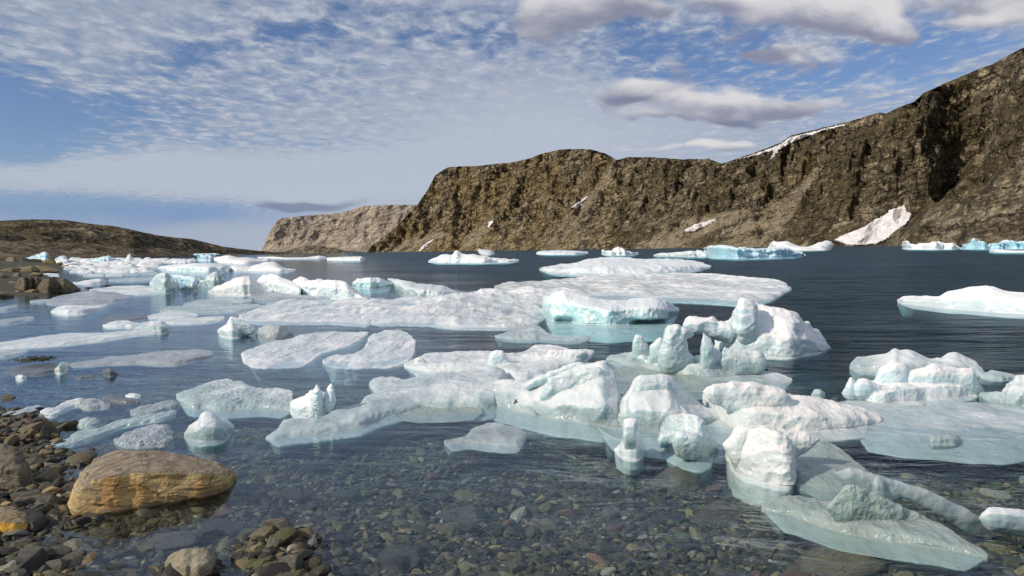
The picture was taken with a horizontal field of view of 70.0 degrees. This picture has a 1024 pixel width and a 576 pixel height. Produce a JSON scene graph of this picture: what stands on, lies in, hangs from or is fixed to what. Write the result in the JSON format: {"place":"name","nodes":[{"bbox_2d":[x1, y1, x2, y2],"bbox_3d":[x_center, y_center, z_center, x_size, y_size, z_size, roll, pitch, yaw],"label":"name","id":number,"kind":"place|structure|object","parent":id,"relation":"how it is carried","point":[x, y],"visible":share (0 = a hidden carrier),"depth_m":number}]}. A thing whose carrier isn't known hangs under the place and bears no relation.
{"place":"outdoors","nodes":[
{"label":"outdoors","id":0,"kind":"place"},
{"bbox_2d":[0,219,287,258],"bbox_3d":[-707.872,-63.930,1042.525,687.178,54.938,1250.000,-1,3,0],"label":"hills","id":1,"kind":"structure","parent":0,"point":[22,239],"depth_m":808.51},
{"bbox_2d":[280,245,361,253],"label":"headland","id":2,"kind":"structure","parent":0,"point":[313,249],"depth_m":2488.41},
{"bbox_2d":[261,205,416,251],"bbox_3d":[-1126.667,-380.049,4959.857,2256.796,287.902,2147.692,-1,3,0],"label":"cliff","id":3,"kind":"structure","parent":0,"point":[363,229],"depth_m":4317.25},
{"bbox_2d":[0,373,1023,575],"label":"gravel","id":4,"kind":"structure","parent":0,"point":[602,558],"depth_m":4.88},
{"bbox_2d":[0,507,27,534],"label":"boulder","id":5,"kind":"object","parent":4,"relation":"on","point":[11,519],"visible":0.24,"depth_m":4.47},
{"bbox_2d":[17,546,56,559],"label":"stone","id":6,"kind":"object","parent":4,"relation":"on","point":[25,552],"visible":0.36,"depth_m":4.06},
{"bbox_2d":[45,559,66,571],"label":"stone","id":7,"kind":"object","parent":4,"relation":"on","point":[59,565],"visible":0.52,"depth_m":3.95},
{"bbox_2d":[111,548,139,560],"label":"stone","id":8,"kind":"object","parent":4,"relation":"on","point":[120,552],"visible":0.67,"depth_m":4.22},
{"bbox_2d":[164,547,216,575],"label":"boulder","id":9,"kind":"object","parent":4,"relation":"on","point":[193,561],"visible":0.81,"depth_m":3.84},
{"bbox_2d":[198,518,244,541],"bbox_3d":[-1.876,1.571,4.712,0.278,0.141,0.248,0,2,0],"label":"stone","id":10,"kind":"object","parent":4,"relation":"on","point":[225,527],"visible":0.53,"depth_m":4.69},
{"bbox_2d":[264,518,293,529],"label":"stone","id":11,"kind":"object","parent":4,"relation":"on","point":[279,523],"visible":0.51,"depth_m":4.36},
{"bbox_2d":[278,554,303,570],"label":"stone","id":12,"kind":"object","parent":4,"relation":"on","point":[295,562],"visible":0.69,"depth_m":3.92},
{"bbox_2d":[438,504,485,524],"bbox_3d":[-0.347,1.577,5.088,0.336,0.116,0.362,-1,3,-7],"label":"stone","id":13,"kind":"object","parent":4,"relation":"on","point":[472,514],"visible":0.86,"depth_m":5.03},
{"bbox_2d":[793,441,865,500],"bbox_3d":[2.391,1.456,5.591,0.577,0.293,1.370,0,3,11],"label":"ice shelf","id":14,"kind":"object","parent":4,"relation":"on","point":[819,464],"visible":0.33,"depth_m":5.45},
{"bbox_2d":[799,546,886,575],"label":"stone","id":15,"kind":"object","parent":4,"relation":"on","point":[824,561],"visible":0.85,"depth_m":4.06},
{"bbox_2d":[760,485,988,575],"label":"ice floe","id":16,"kind":"object","parent":4,"relation":"on","point":[854,519],"visible":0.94,"depth_m":4.29},
{"bbox_2d":[0,250,1023,575],"bbox_3d":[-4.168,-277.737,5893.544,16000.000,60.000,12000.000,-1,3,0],"label":"water","id":17,"kind":"structure","parent":0,"point":[308,269],"depth_m":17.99},
{"bbox_2d":[0,349,28,362],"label":"ice floe","id":18,"kind":"object","parent":17,"relation":"on","point":[6,353],"visible":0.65,"depth_m":12.87},
{"bbox_2d":[0,443,33,490],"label":"boulder","id":19,"kind":"object","parent":17,"relation":"on","point":[15,471],"visible":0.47,"depth_m":5.33},
{"bbox_2d":[15,277,41,290],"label":"boulder","id":20,"kind":"object","parent":17,"relation":"on","point":[25,283],"visible":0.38,"depth_m":34.52},
{"bbox_2d":[18,421,52,433],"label":"stone","id":21,"kind":"object","parent":17,"relation":"on","point":[26,428],"visible":0.48,"depth_m":6.86},
{"bbox_2d":[3,362,71,380],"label":"ice floe","id":22,"kind":"object","parent":17,"relation":"on","point":[38,370],"visible":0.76,"depth_m":10.69},
{"bbox_2d":[7,355,71,363],"bbox_3d":[-7.390,1.117,11.340,0.920,0.091,0.559,-1,3,0],"label":"seaweed","id":23,"kind":"object","parent":22,"relation":"on","point":[34,358],"visible":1,"depth_m":11.35},
{"bbox_2d":[38,277,80,293],"bbox_3d":[-21.624,-0.053,34.696,1.443,1.023,3.709,-2,3,-19],"label":"boulder","id":24,"kind":"object","parent":17,"relation":"on","point":[55,285],"visible":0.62,"depth_m":33.53},
{"bbox_2d":[54,362,68,380],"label":"ice chunk","id":25,"kind":"object","parent":17,"relation":"on","point":[61,369],"visible":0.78,"depth_m":10.66},
{"bbox_2d":[40,398,83,419],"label":"slush floe","id":26,"kind":"object","parent":17,"relation":"on","point":[53,413],"visible":0.66,"depth_m":8.06},
{"bbox_2d":[0,330,158,353],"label":"ice floe","id":27,"kind":"object","parent":17,"relation":"on","point":[51,341],"visible":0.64,"depth_m":14.61},
{"bbox_2d":[51,304,107,314],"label":"ice floe","id":28,"kind":"object","parent":17,"relation":"on","point":[71,309],"visible":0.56,"depth_m":22.10},
{"bbox_2d":[75,417,99,430],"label":"ice chunk","id":29,"kind":"object","parent":17,"relation":"on","point":[88,423],"visible":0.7,"depth_m":7.33},
{"bbox_2d":[46,290,131,304],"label":"ice floe","id":30,"kind":"object","parent":17,"relation":"on","point":[93,297],"visible":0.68,"depth_m":27.46},
{"bbox_2d":[78,398,110,414],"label":"ice floe","id":31,"kind":"object","parent":17,"relation":"on","point":[94,406],"visible":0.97,"depth_m":8.19},
{"bbox_2d":[101,368,118,382],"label":"ice chunk","id":32,"kind":"object","parent":17,"relation":"on","point":[108,373],"visible":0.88,"depth_m":10.36},
{"bbox_2d":[44,410,176,449],"bbox_3d":[-3.928,1.402,7.211,0.428,0.101,1.598,0,3,20],"label":"slush floe","id":33,"kind":"object","parent":17,"relation":"on","point":[81,438],"visible":0.89,"depth_m":7.16},
{"bbox_2d":[102,562,126,575],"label":"stone","id":34,"kind":"object","parent":17,"relation":"on","point":[113,569],"visible":0.81,"depth_m":3.98},
{"bbox_2d":[102,320,137,331],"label":"ice chunk","id":35,"kind":"object","parent":17,"relation":"on","point":[120,324],"visible":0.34,"depth_m":17.44},
{"bbox_2d":[101,395,140,408],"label":"ice chunk","id":36,"kind":"object","parent":17,"relation":"on","point":[122,402],"visible":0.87,"depth_m":8.48},
{"bbox_2d":[89,285,159,297],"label":"ice floe","id":37,"kind":"object","parent":17,"relation":"on","point":[135,290],"visible":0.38,"depth_m":34.15},
{"bbox_2d":[101,315,147,321],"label":"ice floe","id":38,"kind":"object","parent":17,"relation":"on","point":[119,318],"visible":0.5,"depth_m":19.45},
{"bbox_2d":[109,277,153,281],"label":"ice floe","id":39,"kind":"object","parent":17,"relation":"on","point":[136,279],"visible":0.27,"depth_m":49.69},
{"bbox_2d":[66,349,214,374],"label":"ice floe","id":40,"kind":"object","parent":17,"relation":"on","point":[169,358],"visible":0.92,"depth_m":11.51},
{"bbox_2d":[113,424,173,451],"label":"slush floe","id":41,"kind":"object","parent":17,"relation":"on","point":[155,437],"visible":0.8,"depth_m":6.64},
{"bbox_2d":[131,320,171,338],"bbox_3d":[-8.130,0.961,16.586,0.738,0.362,2.214,-3,4,-36],"label":"ice chunk","id":42,"kind":"object","parent":17,"relation":"on","point":[158,327],"visible":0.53,"depth_m":16.26},
{"bbox_2d":[68,449,236,515],"bbox_3d":[-2.622,1.461,5.293,1.128,0.459,0.995,-1,3,0],"label":"boulder","id":43,"kind":"object","parent":17,"relation":"on","point":[116,482],"visible":0.73,"depth_m":5.06},
{"bbox_2d":[130,400,177,417],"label":"slush floe","id":44,"kind":"object","parent":17,"relation":"on","point":[162,406],"visible":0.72,"depth_m":8.01},
{"bbox_2d":[150,272,179,292],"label":"ice chunk","id":45,"kind":"object","parent":17,"relation":"on","point":[163,282],"visible":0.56,"depth_m":32.84},
{"bbox_2d":[146,531,198,552],"bbox_3d":[-2.114,1.582,4.505,0.349,0.162,0.298,-9,10,-21],"label":"stone","id":46,"kind":"object","parent":17,"relation":"on","point":[171,541],"visible":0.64,"depth_m":4.43},
{"bbox_2d":[147,311,197,320],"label":"ice floe","id":47,"kind":"object","parent":17,"relation":"on","point":[172,314],"visible":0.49,"depth_m":20.04},
{"bbox_2d":[171,274,203,283],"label":"ice chunk","id":48,"kind":"object","parent":17,"relation":"on","point":[186,279],"visible":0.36,"depth_m":43.90},
{"bbox_2d":[158,316,224,328],"bbox_3d":[-8.096,0.909,18.610,1.611,0.210,1.873,-2,3,-27],"label":"ice chunk","id":49,"kind":"object","parent":17,"relation":"on","point":[208,319],"visible":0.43,"depth_m":18.57},
{"bbox_2d":[158,263,230,272],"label":"iceberg","id":50,"kind":"object","parent":17,"relation":"on","point":[202,268],"visible":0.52,"depth_m":68.47},
{"bbox_2d":[184,411,234,455],"bbox_3d":[-2.770,1.346,6.802,0.471,0.413,0.509,-3,4,-34],"label":"ice chunk","id":51,"kind":"object","parent":17,"relation":"on","point":[207,432],"visible":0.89,"depth_m":6.68},
{"bbox_2d":[160,304,260,318],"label":"ice floe","id":52,"kind":"object","parent":17,"relation":"on","point":[215,309],"visible":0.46,"depth_m":22.26},
{"bbox_2d":[199,272,224,286],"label":"ice chunk","id":53,"kind":"object","parent":17,"relation":"on","point":[214,279],"visible":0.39,"depth_m":37.97},
{"bbox_2d":[183,298,252,305],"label":"ice floe","id":54,"kind":"object","parent":17,"relation":"on","point":[217,302],"visible":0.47,"depth_m":25.12},
{"bbox_2d":[176,379,293,423],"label":"ice floe","id":55,"kind":"object","parent":17,"relation":"on","point":[233,402],"visible":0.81,"depth_m":8.16},
{"bbox_2d":[217,317,255,350],"bbox_3d":[-5.990,0.929,15.247,1.339,0.688,0.582,1,4,34],"label":"ice chunk","id":56,"kind":"object","parent":17,"relation":"on","point":[234,327],"visible":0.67,"depth_m":15.03},
{"bbox_2d":[208,276,265,295],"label":"iceberg","id":57,"kind":"object","parent":17,"relation":"on","point":[245,285],"visible":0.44,"depth_m":30.28},
{"bbox_2d":[214,255,268,264],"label":"ice floe","id":58,"kind":"object","parent":17,"relation":"on","point":[228,259],"visible":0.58,"depth_m":124.16},
{"bbox_2d":[230,261,295,271],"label":"ice floe","id":59,"kind":"object","parent":17,"relation":"on","point":[272,266],"visible":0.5,"depth_m":69.34},
{"bbox_2d":[256,325,292,343],"bbox_3d":[-4.750,0.955,14.788,0.724,0.471,1.952,-2,3,-24],"label":"ice chunk","id":60,"kind":"object","parent":17,"relation":"on","point":[264,333],"visible":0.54,"depth_m":14.45},
{"bbox_2d":[257,274,300,294],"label":"iceberg","id":61,"kind":"object","parent":17,"relation":"on","point":[273,282],"visible":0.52,"depth_m":31.63},
{"bbox_2d":[275,488,301,503],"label":"stone","id":62,"kind":"object","parent":17,"relation":"on","point":[287,494],"visible":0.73,"depth_m":5.34},
{"bbox_2d":[250,292,330,303],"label":"ice floe","id":63,"kind":"object","parent":17,"relation":"on","point":[279,296],"visible":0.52,"depth_m":27.36},
{"bbox_2d":[241,331,368,380],"bbox_3d":[-3.760,1.205,13.145,1.703,0.433,4.636,-1,3,0],"label":"ice floe","id":64,"kind":"object","parent":17,"relation":"on","point":[269,357],"visible":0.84,"depth_m":12.23},
{"bbox_2d":[292,276,322,295],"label":"iceberg","id":65,"kind":"object","parent":17,"relation":"on","point":[309,287],"visible":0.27,"depth_m":29.54},
{"bbox_2d":[238,298,377,333],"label":"ice floe","id":66,"kind":"object","parent":17,"relation":"on","point":[325,311],"visible":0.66,"depth_m":19.88},
{"bbox_2d":[296,460,324,475],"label":"stone","id":67,"kind":"object","parent":17,"relation":"on","point":[307,466],"visible":0.78,"depth_m":6.20},
{"bbox_2d":[290,383,335,418],"bbox_3d":[-2.103,1.264,7.760,0.497,0.560,0.890,-2,3,-16],"label":"ice chunk","id":68,"kind":"object","parent":17,"relation":"on","point":[316,401],"visible":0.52,"depth_m":7.55},
{"bbox_2d":[329,489,355,499],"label":"stone","id":69,"kind":"object","parent":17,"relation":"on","point":[344,494],"visible":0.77,"depth_m":5.49},
{"bbox_2d":[320,280,368,299],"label":"iceberg","id":70,"kind":"object","parent":17,"relation":"on","point":[337,289],"visible":0.45,"depth_m":26.48},
{"bbox_2d":[322,330,416,385],"bbox_3d":[-2.278,1.188,13.042,1.377,0.440,4.717,-1,3,0],"label":"ice floe","id":71,"kind":"object","parent":17,"relation":"in","point":[385,346],"visible":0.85,"depth_m":11.46},
{"bbox_2d":[352,277,392,293],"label":"ice floe","id":72,"kind":"object","parent":17,"relation":"on","point":[369,283],"visible":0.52,"depth_m":33.78},
{"bbox_2d":[265,366,507,455],"bbox_3d":[-1.167,1.336,8.202,2.246,0.434,3.272,-1,3,0],"label":"ice floe","id":73,"kind":"object","parent":17,"relation":"on","point":[370,418],"visible":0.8,"depth_m":7.69},
{"bbox_2d":[378,545,426,572],"bbox_3d":[-0.651,1.601,4.277,0.274,0.158,0.286,4,7,3],"label":"stone","id":74,"kind":"object","parent":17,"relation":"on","point":[415,554],"visible":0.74,"depth_m":4.25},
{"bbox_2d":[387,278,466,296],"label":"iceberg","id":75,"kind":"object","parent":17,"relation":"on","point":[403,288],"visible":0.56,"depth_m":27.40},
{"bbox_2d":[399,407,482,422],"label":"ice floe","id":76,"kind":"object","parent":17,"relation":"on","point":[428,415],"visible":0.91,"depth_m":7.59},
{"bbox_2d":[432,522,461,535],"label":"stone","id":77,"kind":"object","parent":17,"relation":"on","point":[444,528],"visible":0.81,"depth_m":4.77},
{"bbox_2d":[360,288,545,343],"bbox_3d":[-1.750,0.763,22.445,6.061,0.892,13.462,-1,3,0],"label":"ice floe","id":78,"kind":"object","parent":17,"relation":"on","point":[478,309],"visible":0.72,"depth_m":19.63},
{"bbox_2d":[484,319,524,328],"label":"ice floe","id":79,"kind":"object","parent":78,"relation":"on","point":[503,323],"visible":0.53,"depth_m":16.17},
{"bbox_2d":[428,250,518,270],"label":"iceberg","id":80,"kind":"object","parent":17,"relation":"on","point":[456,260],"visible":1,"depth_m":97.35},
{"bbox_2d":[444,422,526,456],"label":"ice floe","id":81,"kind":"object","parent":17,"relation":"on","point":[498,439],"visible":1,"depth_m":6.46},
{"bbox_2d":[404,344,594,381],"bbox_3d":[-0.256,1.150,10.917,2.674,0.584,3.148,0,3,19],"label":"ice floe","id":82,"kind":"object","parent":17,"relation":"on","point":[532,362],"visible":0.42,"depth_m":10.60},
{"bbox_2d":[495,324,589,349],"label":"ice floe","id":83,"kind":"object","parent":17,"relation":"on","point":[533,333],"visible":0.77,"depth_m":13.81},
{"bbox_2d":[490,360,620,458],"bbox_3d":[0.322,1.247,7.679,2.027,0.929,1.210,1,4,34],"label":"ice floe","id":84,"kind":"object","parent":17,"relation":"on","point":[578,396],"visible":0.73,"depth_m":7.35},
{"bbox_2d":[536,250,587,261],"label":"ice floe","id":85,"kind":"object","parent":17,"relation":"on","point":[559,256],"visible":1,"depth_m":199.10},
{"bbox_2d":[542,290,678,345],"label":"iceberg","id":86,"kind":"object","parent":17,"relation":"in","point":[609,323],"visible":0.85,"depth_m":16.39},
{"bbox_2d":[601,247,638,258],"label":"iceberg","id":87,"kind":"object","parent":17,"relation":"on","point":[618,252],"visible":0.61,"depth_m":167.79},
{"bbox_2d":[539,257,711,279],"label":"ice floe","id":88,"kind":"object","parent":17,"relation":"on","point":[601,266],"visible":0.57,"depth_m":50.45},
{"bbox_2d":[614,418,645,475],"bbox_3d":[0.995,1.281,6.027,0.279,0.469,0.372,-1,3,0],"label":"ice chunk","id":89,"kind":"object","parent":17,"relation":"on","point":[629,451],"visible":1,"depth_m":5.90},
{"bbox_2d":[494,272,791,314],"bbox_3d":[5.729,0.068,33.648,13.137,0.900,24.079,-1,3,0],"label":"ice floe","id":90,"kind":"object","parent":17,"relation":"on","point":[714,293],"visible":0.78,"depth_m":28.90},
{"bbox_2d":[614,366,713,402],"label":"ice floe","id":91,"kind":"object","parent":17,"relation":"on","point":[630,374],"visible":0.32,"depth_m":9.37},
{"bbox_2d":[597,405,733,470],"bbox_3d":[1.562,1.430,6.854,1.504,0.287,1.911,-1,3,0],"label":"ice shelf","id":92,"kind":"object","parent":17,"relation":"on","point":[654,454],"visible":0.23,"depth_m":6.53},
{"bbox_2d":[657,413,717,484],"bbox_3d":[1.481,1.302,6.100,0.509,0.562,0.936,-1,3,0],"label":"ice chunk","id":93,"kind":"object","parent":92,"relation":"on","point":[688,443],"visible":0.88,"depth_m":5.87},
{"bbox_2d":[618,374,719,429],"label":"iceberg","id":94,"kind":"object","parent":17,"relation":"on","point":[651,402],"visible":0.33,"depth_m":7.06},
{"bbox_2d":[649,466,699,495],"bbox_3d":[1.267,1.552,5.870,0.541,0.258,0.474,-8,-2,3],"label":"stone","id":95,"kind":"object","parent":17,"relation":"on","point":[675,480],"visible":0.58,"depth_m":5.70},
{"bbox_2d":[653,250,707,263],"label":"ice floe","id":96,"kind":"object","parent":17,"relation":"on","point":[699,255],"visible":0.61,"depth_m":121.04},
{"bbox_2d":[606,324,767,404],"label":"iceberg","id":97,"kind":"object","parent":17,"relation":"in","point":[669,353],"visible":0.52,"depth_m":9.62},
{"bbox_2d":[694,500,741,525],"bbox_3d":[1.401,1.561,5.001,0.303,0.174,0.280,1,4,34],"label":"stone","id":98,"kind":"object","parent":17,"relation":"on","point":[715,512],"visible":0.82,"depth_m":4.97},
{"bbox_2d":[706,371,791,390],"bbox_3d":[2.997,1.211,9.354,1.112,0.147,1.356,-1,3,0],"label":"ice shelf","id":99,"kind":"object","parent":17,"relation":"on","point":[772,379],"visible":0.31,"depth_m":9.30},
{"bbox_2d":[703,245,805,267],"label":"iceberg","id":100,"kind":"object","parent":17,"relation":"on","point":[727,256],"visible":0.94,"depth_m":100.36},
{"bbox_2d":[683,298,830,365],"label":"iceberg","id":101,"kind":"object","parent":17,"relation":"on","point":[779,336],"visible":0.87,"depth_m":11.26},
{"bbox_2d":[722,425,819,506],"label":"iceberg","id":102,"kind":"object","parent":17,"relation":"on","point":[762,457],"visible":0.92,"depth_m":5.32},
{"bbox_2d":[702,381,882,453],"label":"iceberg","id":103,"kind":"object","parent":17,"relation":"on","point":[733,404],"visible":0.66,"depth_m":6.81},
{"bbox_2d":[768,240,833,257],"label":"iceberg","id":104,"kind":"object","parent":17,"relation":"on","point":[818,249],"visible":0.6,"depth_m":232.49},
{"bbox_2d":[838,399,923,412],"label":"ice floe","id":105,"kind":"object","parent":17,"relation":"on","point":[870,406],"visible":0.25,"depth_m":7.67},
{"bbox_2d":[834,468,982,532],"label":"ice floe","id":106,"kind":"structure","parent":17,"relation":"on","point":[964,519],"depth_m":4.44},
{"bbox_2d":[842,361,984,404],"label":"iceberg","id":107,"kind":"object","parent":17,"relation":"on","point":[897,381],"visible":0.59,"depth_m":8.05},
{"bbox_2d":[849,348,984,381],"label":"iceberg","id":108,"kind":"object","parent":17,"relation":"on","point":[866,367],"visible":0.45,"depth_m":9.70},
{"bbox_2d":[902,241,959,256],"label":"iceberg","id":109,"kind":"object","parent":17,"relation":"on","point":[931,249],"visible":0.98,"depth_m":195.00},
{"bbox_2d":[860,402,1023,464],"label":"ice shelf","id":110,"kind":"object","parent":17,"relation":"in","point":[996,428],"visible":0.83,"depth_m":6.62},
{"bbox_2d":[928,433,960,448],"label":"ice chunk","id":111,"kind":"object","parent":110,"relation":"on","point":[943,441],"visible":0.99,"depth_m":6.20},
{"bbox_2d":[897,286,1023,329],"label":"ice floe","id":112,"kind":"object","parent":17,"relation":"on","point":[986,306],"visible":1,"depth_m":18.39},
{"bbox_2d":[959,238,1023,257],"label":"iceberg","id":113,"kind":"object","parent":17,"relation":"on","point":[978,249],"visible":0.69,"depth_m":180.56},
{"bbox_2d":[979,370,1015,385],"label":"ice floe","id":114,"kind":"object","parent":17,"relation":"on","point":[994,377],"visible":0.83,"depth_m":9.09},
{"bbox_2d":[978,374,1023,406],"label":"ice floe","id":115,"kind":"object","parent":17,"relation":"on","point":[1011,393],"visible":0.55,"depth_m":7.75},
{"bbox_2d":[979,507,1023,536],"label":"ice block","id":116,"kind":"object","parent":17,"relation":"on","point":[1004,521],"depth_m":4.19},
{"bbox_2d":[988,249,1023,258],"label":"ice floe","id":117,"kind":"object","parent":17,"relation":"on","point":[1004,254],"visible":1,"depth_m":115.65},
{"bbox_2d":[0,0,1023,250],"label":"sky","id":118,"kind":"structure","parent":0,"point":[216,122]},
{"bbox_2d":[357,48,1023,254],"bbox_3d":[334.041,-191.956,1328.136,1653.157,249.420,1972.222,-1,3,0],"label":"cliff","id":119,"kind":"structure","parent":0,"point":[944,163],"depth_m":948.22},
{"bbox_2d":[739,124,844,158],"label":"snow patch","id":120,"kind":"object","parent":119,"relation":"on","point":[779,147],"visible":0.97,"depth_m":959.61},
{"bbox_2d":[834,205,912,245],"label":"snow patch","id":121,"kind":"object","parent":119,"relation":"on","point":[883,228],"visible":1,"depth_m":738.33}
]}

